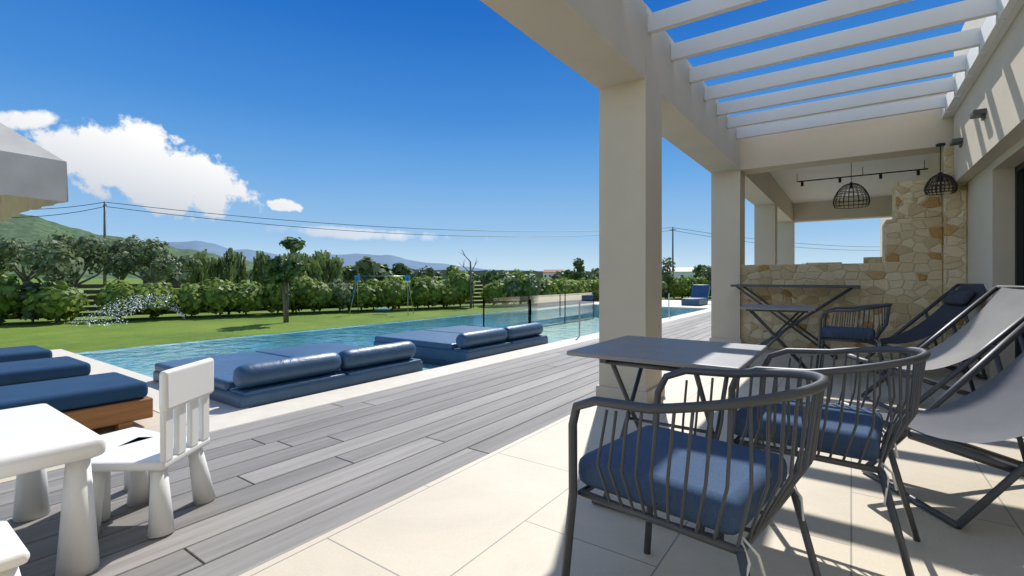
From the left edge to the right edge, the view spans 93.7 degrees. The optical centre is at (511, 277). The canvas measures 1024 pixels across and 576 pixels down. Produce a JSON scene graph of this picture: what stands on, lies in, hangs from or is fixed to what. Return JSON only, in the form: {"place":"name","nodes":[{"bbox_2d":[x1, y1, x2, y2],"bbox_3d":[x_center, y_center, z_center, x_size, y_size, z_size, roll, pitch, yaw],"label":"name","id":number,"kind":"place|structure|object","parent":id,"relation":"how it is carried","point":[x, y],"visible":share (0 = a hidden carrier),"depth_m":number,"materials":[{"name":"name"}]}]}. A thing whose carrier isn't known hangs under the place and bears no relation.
{"place":"outdoors","nodes":[
{"label":"outdoors","id":0,"kind":"place"},
{"bbox_2d":[0,214,252,278],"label":"hill","id":1,"kind":"structure","parent":0,"point":[27,228],"depth_m":725.82,"materials":[{"name":"plant"}]},
{"bbox_2d":[163,241,526,270],"bbox_3d":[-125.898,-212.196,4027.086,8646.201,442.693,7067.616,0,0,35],"label":"mountains","id":2,"kind":"structure","parent":0,"point":[348,259],"depth_m":5873.01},
{"bbox_2d":[0,279,710,352],"bbox_3d":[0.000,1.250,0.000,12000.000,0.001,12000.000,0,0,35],"label":"ground","id":3,"kind":"structure","parent":0,"point":[133,331],"depth_m":12.79,"materials":[{"name":"plant"}]},
{"bbox_2d":[0,257,19,271],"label":"olive tree","id":4,"kind":"object","parent":3,"relation":"on","point":[5,262],"visible":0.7,"depth_m":32.46,"materials":[{"name":"plant"}]},
{"bbox_2d":[0,236,64,283],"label":"olive tree","id":5,"kind":"object","parent":3,"relation":"on","point":[11,245],"depth_m":32.25,"materials":[{"name":"plant"}]},
{"bbox_2d":[12,231,127,283],"bbox_3d":[-28.340,-0.845,30.822,5.212,4.264,5.687,0,0,35],"label":"olive tree","id":6,"kind":"object","parent":3,"relation":"on","point":[100,259],"depth_m":30.10,"materials":[{"name":"plant"}]},
{"bbox_2d":[72,234,168,283],"bbox_3d":[-27.854,-0.970,34.297,4.848,4.479,5.583,0,0,35],"label":"olive tree","id":7,"kind":"object","parent":3,"relation":"on","point":[114,248],"depth_m":33.41,"materials":[{"name":"plant"}]},
{"bbox_2d":[64,293,184,327],"bbox_3d":[-11.024,0.855,13.321,2.072,0.861,2.758,0,0,0],"label":"flowering bush","id":8,"kind":"object","parent":3,"relation":"on","point":[124,310],"visible":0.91,"depth_m":13.17,"materials":[{"name":"plant"}]},
{"bbox_2d":[103,241,201,283],"bbox_3d":[-24.354,-0.576,32.606,4.373,3.793,5.069,0,0,77],"label":"olive tree","id":9,"kind":"object","parent":3,"relation":"on","point":[171,262],"depth_m":31.99,"materials":[{"name":"plant"}]},
{"bbox_2d":[139,262,189,287],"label":"tree","id":10,"kind":"object","parent":3,"relation":"on","point":[180,276],"depth_m":57.45,"materials":[{"name":"plant"}]},
{"bbox_2d":[188,248,343,286],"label":"trees","id":11,"kind":"object","parent":3,"relation":"on","point":[322,268],"visible":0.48,"depth_m":39.71,"materials":[{"name":"green plant"}]},
{"bbox_2d":[259,236,308,322],"bbox_3d":[-6.265,0.050,13.286,1.261,2.402,1.246,0,0,35],"label":"young tree","id":12,"kind":"object","parent":3,"relation":"on","point":[275,274],"depth_m":13.20,"materials":[{"name":"plant"}]},
{"bbox_2d":[287,278,288,322],"bbox_3d":[-6.243,0.600,13.370,0.060,1.301,0.035,0,0,35],"label":"tree stake","id":13,"kind":"object","parent":3,"relation":"on","point":[287,301],"visible":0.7,"depth_m":13.36,"materials":[{"name":"brown wood"}]},
{"bbox_2d":[6,280,686,319],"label":"boundary fence","id":14,"kind":"object","parent":3,"relation":"on","point":[483,283],"visible":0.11,"depth_m":15.32,"materials":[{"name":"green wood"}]},
{"bbox_2d":[0,300,710,482],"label":"pool paving","id":15,"kind":"structure","parent":3,"relation":"on","point":[152,423],"depth_m":3.75,"materials":[{"name":"tile"}]},
{"bbox_2d":[0,345,51,362],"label":"teak lounger","id":16,"kind":"object","parent":15,"relation":"on","point":[18,353],"visible":0.34,"depth_m":5.28,"materials":[{"name":"fabric"}]},
{"bbox_2d":[0,123,68,223],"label":"parasol","id":17,"kind":"object","parent":15,"relation":"on","point":[33,175],"visible":1,"depth_m":4.87,"materials":[{"name":"fabric"}]},
{"bbox_2d":[0,356,90,385],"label":"teak lounger","id":18,"kind":"object","parent":15,"relation":"on","point":[28,371],"visible":0.51,"depth_m":4.39,"materials":[{"name":"fabric"}]},
{"bbox_2d":[0,372,152,430],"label":"teak lounger","id":19,"kind":"object","parent":15,"relation":"on","point":[118,400],"visible":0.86,"depth_m":3.54,"materials":[{"name":"fabric"}]},
{"bbox_2d":[681,285,709,305],"bbox_3d":[7.864,0.730,20.485,0.723,0.840,1.936,0,0,35],"label":"lounger","id":20,"kind":"object","parent":15,"relation":"on","point":[699,295],"visible":1,"depth_m":20.75,"materials":[{"name":"fabric"}]},
{"bbox_2d":[342,256,387,282],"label":"tree","id":21,"kind":"object","parent":3,"relation":"on","point":[366,268],"depth_m":58.59,"materials":[{"name":"plant"}]},
{"bbox_2d":[349,275,413,314],"bbox_3d":[-4.402,0.587,16.304,1.962,1.334,0.918,0,0,0],"label":"garden swing","id":22,"kind":"object","parent":3,"relation":"on","point":[357,278],"visible":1,"depth_m":16.28,"materials":[{"name":"blue metal"}]},
{"bbox_2d":[75,306,698,377],"bbox_3d":[0.208,1.935,12.771,6.400,1.530,17.500,0,0,35],"label":"pool basin","id":23,"kind":"object","parent":3,"relation":"on","point":[120,364],"visible":0.02,"depth_m":9.37,"materials":[{"name":"liquid"}]},
{"bbox_2d":[153,341,422,408],"bbox_3d":[-2.562,1.035,5.680,2.020,0.490,2.200,0,0,35],"label":"daybed","id":24,"kind":"object","parent":23,"relation":"in","point":[250,379],"visible":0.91,"depth_m":5.01,"materials":[{"name":"blue fabric"}]},
{"bbox_2d":[76,305,703,374],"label":"pool water","id":25,"kind":"structure","parent":23,"relation":"in","point":[569,320],"depth_m":11.01,"materials":[{"name":"liquid"}]},
{"bbox_2d":[374,323,547,365],"bbox_3d":[-0.813,1.035,8.154,2.020,0.490,2.200,0,0,35],"label":"daybed","id":26,"kind":"object","parent":23,"relation":"in","point":[444,346],"visible":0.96,"depth_m":7.35,"materials":[{"name":"blue fabric"}]},
{"bbox_2d":[103,201,675,289],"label":"utility poles","id":27,"kind":"object","parent":3,"relation":"on","point":[104,236],"visible":0.44,"depth_m":49.54,"materials":[{"name":"brown wood"}]},
{"bbox_2d":[11,202,868,250],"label":"power lines","id":28,"kind":"object","parent":27,"relation":"on","point":[360,225],"visible":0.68,"depth_m":57.79,"materials":[{"name":"black metal"}]},
{"bbox_2d":[380,262,411,280],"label":"tree","id":29,"kind":"object","parent":3,"relation":"on","point":[400,269],"depth_m":70.42,"materials":[{"name":"plant"}]},
{"bbox_2d":[0,240,810,324],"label":"hedge","id":30,"kind":"object","parent":3,"relation":"on","point":[74,313],"depth_m":15.65,"materials":[{"name":"plant"}]},
{"bbox_2d":[413,266,442,280],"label":"tree","id":31,"kind":"object","parent":3,"relation":"on","point":[425,271],"depth_m":113.57,"materials":[{"name":"plant"}]},
{"bbox_2d":[223,268,662,279],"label":"tree line","id":32,"kind":"object","parent":3,"relation":"on","point":[539,274],"depth_m":310.94,"materials":[{"name":"plant"}]},
{"bbox_2d":[445,265,468,277],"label":"tree","id":33,"kind":"object","parent":3,"relation":"on","point":[449,268],"visible":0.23,"depth_m":128.34,"materials":[{"name":"plant"}]},
{"bbox_2d":[458,249,480,307],"bbox_3d":[-1.771,0.029,19.713,0.933,2.448,0.997,0,0,-7],"label":"bare tree","id":34,"kind":"object","parent":3,"relation":"on","point":[471,275],"visible":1,"depth_m":19.75,"materials":[{"name":"grey plant"}]},
{"bbox_2d":[473,276,473,307],"bbox_3d":[-1.592,0.600,19.714,0.060,1.301,0.035,0,0,35],"label":"tree stake","id":35,"kind":"object","parent":3,"relation":"on","point":[473,292],"visible":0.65,"depth_m":19.70,"materials":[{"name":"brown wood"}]},
{"bbox_2d":[468,271,479,280],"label":"tree","id":36,"kind":"object","parent":3,"relation":"on","point":[477,278],"visible":0.41,"depth_m":168.07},
{"bbox_2d":[479,269,497,281],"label":"tree","id":37,"kind":"object","parent":3,"relation":"on","point":[487,275],"depth_m":123.82,"materials":[{"name":"plant"}]},
{"bbox_2d":[488,271,517,281],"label":"tree","id":38,"kind":"object","parent":3,"relation":"on","point":[498,276],"visible":0.42,"depth_m":88.51,"materials":[{"name":"plant"}]},
{"bbox_2d":[522,269,536,277],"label":"tree","id":39,"kind":"object","parent":3,"relation":"on","point":[528,273],"visible":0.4,"depth_m":147.35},
{"bbox_2d":[542,270,563,279],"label":"red house","id":40,"kind":"structure","parent":3,"relation":"on","point":[548,273],"depth_m":256.16,"materials":[{"name":"white"}]},
{"bbox_2d":[551,271,568,279],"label":"tree","id":41,"kind":"object","parent":3,"relation":"on","point":[556,275],"visible":0.63,"depth_m":159.55,"materials":[{"name":"plant"}]},
{"bbox_2d":[563,258,592,280],"bbox_3d":[3.641,0.064,26.663,1.606,2.374,1.322,0,0,35],"label":"young tree","id":42,"kind":"object","parent":3,"relation":"on","point":[578,263],"depth_m":26.58,"materials":[{"name":"plant"}]},
{"bbox_2d":[578,268,598,280],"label":"tree","id":43,"kind":"object","parent":3,"relation":"on","point":[594,273],"visible":0.32,"depth_m":118.60,"materials":[{"name":"plant"}]},
{"bbox_2d":[664,267,695,278],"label":"white house","id":44,"kind":"structure","parent":3,"relation":"on","point":[683,271],"depth_m":157.99,"materials":[{"name":"white"}]},
{"bbox_2d":[692,264,710,278],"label":"tree","id":45,"kind":"object","parent":3,"relation":"on","point":[696,270],"visible":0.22,"depth_m":94.15,"materials":[{"name":"plant"}]},
{"bbox_2d":[50,304,710,432],"bbox_3d":[0.248,1.180,12.743,6.497,0.060,17.900,0,0,35],"label":"pool coping","id":46,"kind":"object","parent":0,"point":[222,416],"visible":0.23,"depth_m":5.16,"materials":[{"name":"stone"}]},
{"bbox_2d":[483,292,668,340],"bbox_3d":[1.990,1.480,12.400,2.462,2.040,5.674,0,0,35],"label":"glass fence","id":47,"kind":"object","parent":46,"relation":"on","point":[551,306],"visible":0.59,"depth_m":13.36,"materials":[{"name":"glass"}]},
{"bbox_2d":[0,0,964,271],"label":"sky","id":48,"kind":"structure","parent":0,"point":[427,115],"materials":[{"name":"blue"}]},
{"bbox_2d":[239,349,1023,575],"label":"terrace floor","id":49,"kind":"structure","parent":0,"point":[502,511],"depth_m":2.25,"materials":[{"name":"tile"}]},
{"bbox_2d":[567,335,767,535],"bbox_3d":[0.840,0.761,2.541,0.810,0.776,0.810,0,0,35],"label":"bistro table","id":50,"kind":"object","parent":49,"relation":"on","point":[656,353],"visible":0.64,"depth_m":2.42,"materials":[{"name":"grey metal"}]},
{"bbox_2d":[561,367,829,575],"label":"arm chair","id":51,"kind":"object","parent":49,"relation":"on","point":[729,487],"visible":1,"depth_m":1.41,"materials":[{"name":"grey metal"}]},
{"bbox_2d":[596,3,794,403],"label":"columns","id":52,"kind":"structure","parent":49,"relation":"on","point":[630,208],"depth_m":4.48,"materials":[{"name":"paint"}]},
{"bbox_2d":[480,0,953,222],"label":"pergola beams","id":53,"kind":"structure","parent":52,"relation":"on","point":[599,44],"depth_m":6.46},
{"bbox_2d":[648,0,1023,139],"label":"pergola slats","id":54,"kind":"object","parent":53,"relation":"on","point":[983,42],"visible":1,"depth_m":5.03,"materials":[{"name":"wood"}]},
{"bbox_2d":[738,92,947,202],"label":"roof slab","id":55,"kind":"structure","parent":53,"relation":"on","point":[794,190],"depth_m":11.27,"materials":[{"name":"paint"}]},
{"bbox_2d":[833,163,869,208],"bbox_3d":[6.694,-1.872,9.473,0.610,0.956,0.603,0,0,35],"label":"pendant lamp","id":56,"kind":"object","parent":55,"relation":"hanging from","point":[851,184],"visible":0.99,"depth_m":9.46,"materials":[{"name":"brown wicker"}]},
{"bbox_2d":[797,160,927,185],"bbox_3d":[7.363,-2.201,10.207,2.256,0.298,0.083,0,0,35],"label":"track light","id":57,"kind":"object","parent":55,"relation":"hanging from","point":[880,175],"visible":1,"depth_m":10.11,"materials":[{"name":"black metal"}]},
{"bbox_2d":[740,304,815,368],"bbox_3d":[3.415,0.761,6.219,0.810,0.776,0.810,0,0,27],"label":"bistro table","id":58,"kind":"object","parent":49,"relation":"on","point":[798,309],"visible":0.88,"depth_m":6.04,"materials":[{"name":"grey metal"}]},
{"bbox_2d":[730,284,859,359],"bbox_3d":[4.248,0.631,7.259,1.642,1.042,0.591,0,0,35],"label":"bar table","id":59,"kind":"object","parent":49,"relation":"on","point":[849,287],"visible":0.73,"depth_m":7.08,"materials":[{"name":"grey metal"}]},
{"bbox_2d":[717,346,930,575],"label":"arm chair","id":60,"kind":"object","parent":49,"relation":"on","point":[850,431],"visible":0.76,"depth_m":1.87,"materials":[{"name":"grey metal"}]},
{"bbox_2d":[741,145,966,363],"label":"stone wall","id":61,"kind":"structure","parent":49,"relation":"on","point":[919,266],"depth_m":6.83,"materials":[{"name":"stone"}]},
{"bbox_2d":[815,303,892,385],"bbox_3d":[3.906,0.717,5.504,0.718,0.872,0.686,0,0,35],"label":"arm chair","id":62,"kind":"object","parent":49,"relation":"on","point":[857,334],"visible":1,"depth_m":5.35,"materials":[{"name":"grey metal"}]},
{"bbox_2d":[858,283,987,379],"bbox_3d":[4.864,0.613,5.808,1.300,1.083,0.769,0,0,13],"label":"deck chair","id":63,"kind":"object","parent":49,"relation":"on","point":[961,298],"visible":0.67,"depth_m":5.76,"materials":[{"name":"fabric"}]},
{"bbox_2d":[836,322,1023,528],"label":"deck chair","id":64,"kind":"object","parent":49,"relation":"on","point":[992,410],"visible":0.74,"depth_m":2.53,"materials":[{"name":"fabric"}]},
{"bbox_2d":[843,285,1023,413],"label":"deck chair","id":65,"kind":"object","parent":49,"relation":"on","point":[997,318],"visible":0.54,"depth_m":4.16,"materials":[{"name":"fabric"}]},
{"bbox_2d":[880,5,1023,380],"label":"house wall","id":66,"kind":"structure","parent":49,"relation":"on","point":[988,156],"depth_m":5.15,"materials":[{"name":"paint"}]},
{"bbox_2d":[950,138,962,147],"bbox_3d":[5.482,-1.655,5.922,0.099,0.090,0.180,0,0,35],"label":"wall light","id":67,"kind":"object","parent":66,"relation":"attached to","point":[956,141],"visible":1,"depth_m":5.86,"materials":[{"name":"grey metal"}]},
{"bbox_2d":[970,108,986,120],"bbox_3d":[4.766,-1.655,4.909,0.099,0.090,0.180,0,0,35],"label":"wall light","id":68,"kind":"object","parent":66,"relation":"attached to","point":[978,113],"visible":1,"depth_m":4.86,"materials":[{"name":"grey metal"}]},
{"bbox_2d":[1015,162,1023,358],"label":"sliding door","id":69,"kind":"structure","parent":66,"relation":"attached to","point":[1019,224],"depth_m":5.04,"materials":[{"name":"black glass"}]},
{"bbox_2d":[924,143,957,194],"bbox_3d":[5.698,-1.449,6.382,0.341,0.662,0.337,0,0,35],"label":"pendant lamp","id":70,"kind":"object","parent":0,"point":[940,177],"visible":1,"depth_m":6.35,"materials":[{"name":"brown wicker"}]},
{"bbox_3d":[2.524,1.325,8.625,1.968,0.250,35.000,0,0,35],"label":"deck underlay","id":71,"kind":"object","parent":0,"visible":0},
{"bbox_2d":[0,439,263,518],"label":"deck board","id":72,"kind":"object","parent":71,"relation":"on","point":[55,498],"visible":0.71,"depth_m":2.96,"materials":[{"name":"wood"}]},
{"bbox_2d":[20,477,252,565],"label":"deck board","id":73,"kind":"object","parent":71,"relation":"on","point":[42,548],"visible":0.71,"depth_m":2.29,"materials":[{"name":"wood"}]},
{"bbox_2d":[91,358,215,538],"bbox_3d":[-1.746,0.787,2.312,0.429,0.741,0.426,0,0,-3],"label":"kids chair","id":74,"kind":"object","parent":73,"relation":"on","point":[147,463],"visible":0.94,"depth_m":2.24,"materials":[{"name":"white plastic"}]},
{"bbox_2d":[6,441,290,530],"bbox_3d":[-2.962,1.177,1.371,0.189,0.047,4.794,0,0,35],"label":"deck board","id":75,"kind":"object","parent":71,"relation":"on","point":[119,492],"visible":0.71,"depth_m":2.87,"materials":[{"name":"wood"}]},
{"bbox_2d":[0,404,105,575],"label":"kids table","id":76,"kind":"object","parent":75,"relation":"on","point":[37,441],"visible":1,"depth_m":1.86,"materials":[{"name":"white plastic"}]},
{"bbox_2d":[118,549,202,575],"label":"deck board","id":77,"kind":"object","parent":71,"relation":"on","point":[180,562],"visible":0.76,"depth_m":1.92,"materials":[{"name":"wood"}]},
{"bbox_2d":[0,404,340,493],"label":"deck board","id":78,"kind":"object","parent":71,"relation":"on","point":[9,486],"visible":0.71,"depth_m":3.69,"materials":[{"name":"wood"}]},
{"bbox_2d":[14,437,341,544],"bbox_3d":[-2.303,1.177,1.963,0.189,0.047,3.594,0,0,35],"label":"deck board","id":79,"kind":"object","parent":71,"relation":"on","point":[37,532],"visible":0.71,"depth_m":2.78,"materials":[{"name":"wood"}]},
{"bbox_2d":[92,427,159,521],"bbox_3d":[-2.014,0.988,2.452,0.337,0.332,0.335,0,0,25],"label":"children's chair","id":80,"kind":"object","parent":79,"relation":"on","point":[115,439],"visible":0.2,"depth_m":2.45,"materials":[{"name":"white plastic"}]},
{"bbox_2d":[19,457,352,575],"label":"deck board","id":81,"kind":"object","parent":71,"relation":"on","point":[114,543],"visible":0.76,"depth_m":2.38,"materials":[{"name":"wood"}]},
{"bbox_2d":[0,402,373,506],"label":"deck board","id":82,"kind":"object","parent":71,"relation":"on","point":[8,497],"visible":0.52,"depth_m":3.57,"materials":[{"name":"wood"}]},
{"bbox_2d":[86,437,443,575],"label":"deck board","id":83,"kind":"object","parent":71,"relation":"on","point":[131,558],"visible":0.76,"depth_m":2.34,"materials":[{"name":"wood"}]},
{"bbox_2d":[180,448,487,575],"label":"deck board","id":84,"kind":"object","parent":71,"relation":"on","point":[252,556],"visible":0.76,"depth_m":2.27,"materials":[{"name":"wood"}]},
{"bbox_2d":[0,518,29,575],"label":"kids chair","id":85,"kind":"object","parent":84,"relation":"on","point":[14,553],"visible":1,"depth_m":1.45,"materials":[{"name":"white plastic"}]},
{"bbox_2d":[185,380,598,564],"bbox_3d":[-0.107,1.177,3.705,0.189,0.047,4.194,0,0,35],"label":"deck board","id":86,"kind":"object","parent":71,"relation":"on","point":[207,551],"visible":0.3,"depth_m":2.61,"materials":[{"name":"wood"}]},
{"bbox_2d":[252,354,574,444],"bbox_3d":[-0.401,1.177,5.336,0.189,0.047,4.794,0,0,35],"label":"deck board","id":87,"kind":"object","parent":71,"relation":"on","point":[295,431],"visible":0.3,"depth_m":4.29,"materials":[{"name":"wood"}]},
{"bbox_2d":[278,365,554,446],"bbox_3d":[-0.538,1.177,4.801,0.189,0.047,3.594,0,0,35],"label":"deck board","id":88,"kind":"object","parent":71,"relation":"on","point":[297,440],"visible":0.58,"depth_m":4.16,"materials":[{"name":"wood"}]},
{"bbox_2d":[238,360,598,484],"bbox_3d":[-0.132,1.177,4.694,0.189,0.047,4.794,0,0,35],"label":"deck board","id":89,"kind":"object","parent":71,"relation":"on","point":[255,477],"visible":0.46,"depth_m":3.55,"materials":[{"name":"wood"}]},
{"bbox_2d":[331,353,548,406],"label":"deck board","id":90,"kind":"object","parent":71,"relation":"on","point":[360,399],"visible":0.58,"depth_m":5.28,"materials":[{"name":"wood"}]},
{"bbox_2d":[328,358,597,441],"bbox_3d":[0.121,1.177,5.393,0.189,0.047,4.794,0,0,35],"label":"deck board","id":91,"kind":"object","parent":71,"relation":"on","point":[350,434],"visible":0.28,"depth_m":4.33,"materials":[{"name":"wood"}]},
{"bbox_2d":[362,353,564,405],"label":"deck board","id":92,"kind":"object","parent":71,"relation":"on","point":[393,397],"visible":0.5,"depth_m":5.33,"materials":[{"name":"wood"}]},
{"bbox_2d":[336,365,598,463],"bbox_3d":[0.151,1.177,4.753,0.189,0.047,4.194,0,0,35],"label":"deck board","id":93,"kind":"object","parent":71,"relation":"on","point":[372,450],"visible":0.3,"depth_m":3.82,"materials":[{"name":"wood"}]},
{"bbox_2d":[426,372,598,442],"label":"deck board","id":94,"kind":"object","parent":71,"relation":"on","point":[456,431],"visible":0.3,"depth_m":4.13,"materials":[{"name":"wood"}]},
{"bbox_2d":[468,391,595,453],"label":"deck board","id":95,"kind":"object","parent":71,"relation":"on","point":[498,441],"visible":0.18,"depth_m":3.64,"materials":[{"name":"wood"}]},
{"bbox_2d":[546,356,586,366],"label":"deck board","id":96,"kind":"object","parent":71,"relation":"on","point":[565,361],"visible":0.18,"depth_m":6.60,"materials":[{"name":"wood"}]},
{"bbox_2d":[542,339,598,353],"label":"deck board","id":97,"kind":"object","parent":71,"relation":"on","point":[571,347],"visible":0.26,"depth_m":7.92,"materials":[{"name":"wood"}]},
{"bbox_2d":[557,342,598,353],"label":"deck board","id":98,"kind":"object","parent":71,"relation":"on","point":[565,351],"visible":0.1,"depth_m":7.70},
{"bbox_2d":[598,335,681,359],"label":"deck board","id":99,"kind":"object","parent":71,"relation":"on","point":[674,336],"visible":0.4,"depth_m":9.40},
{"bbox_2d":[662,327,675,330],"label":"deck board","id":100,"kind":"object","parent":71,"relation":"on","point":[666,328],"visible":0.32,"depth_m":10.87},
{"bbox_2d":[662,317,694,325],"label":"deck board","id":101,"kind":"object","parent":71,"relation":"on","point":[678,320],"visible":0.38,"depth_m":12.90,"materials":[{"name":"wood"}]},
{"bbox_2d":[662,327,696,337],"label":"deck board","id":102,"kind":"object","parent":71,"relation":"on","point":[676,332],"visible":0.26,"depth_m":10.11,"materials":[{"name":"wood"}]},
{"bbox_2d":[662,317,702,327],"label":"deck board","id":103,"kind":"object","parent":71,"relation":"on","point":[676,323],"visible":0.4,"depth_m":12.33,"materials":[{"name":"wood"}]},
{"bbox_2d":[662,320,709,334],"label":"deck board","id":104,"kind":"object","parent":71,"relation":"on","point":[680,327],"visible":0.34,"depth_m":11.11,"materials":[{"name":"wood"}]},
{"bbox_2d":[676,333,698,339],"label":"deck board","id":105,"kind":"object","parent":71,"relation":"on","point":[687,336],"visible":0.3,"depth_m":9.40,"materials":[{"name":"wood"}]},
{"bbox_2d":[669,315,710,326],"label":"deck board","id":106,"kind":"object","parent":71,"relation":"on","point":[689,322],"visible":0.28,"depth_m":12.34,"materials":[{"name":"wood"}]},
{"bbox_2d":[675,323,710,335],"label":"deck board","id":107,"kind":"object","parent":71,"relation":"on","point":[695,329],"visible":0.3,"depth_m":10.47,"materials":[{"name":"wood"}]},
{"bbox_2d":[686,330,710,339],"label":"deck board","id":108,"kind":"object","parent":71,"relation":"on","point":[702,335],"visible":0.08,"depth_m":9.40,"materials":[{"name":"wood"}]},
{"bbox_2d":[690,320,710,326],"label":"deck board","id":109,"kind":"object","parent":71,"relation":"on","point":[703,323],"visible":0.14,"depth_m":11.80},
{"bbox_2d":[690,312,710,316],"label":"deck board","id":110,"kind":"object","parent":71,"relation":"on","point":[701,314],"visible":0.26,"depth_m":15.00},
{"bbox_2d":[693,326,710,333],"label":"deck board","id":111,"kind":"object","parent":71,"relation":"on","point":[703,330],"visible":0.18,"depth_m":10.37,"materials":[{"name":"wood"}]},
{"bbox_2d":[699,335,710,340],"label":"patio floor","id":112,"kind":"structure","parent":71,"relation":"on","point":[706,337],"depth_m":9.09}
]}

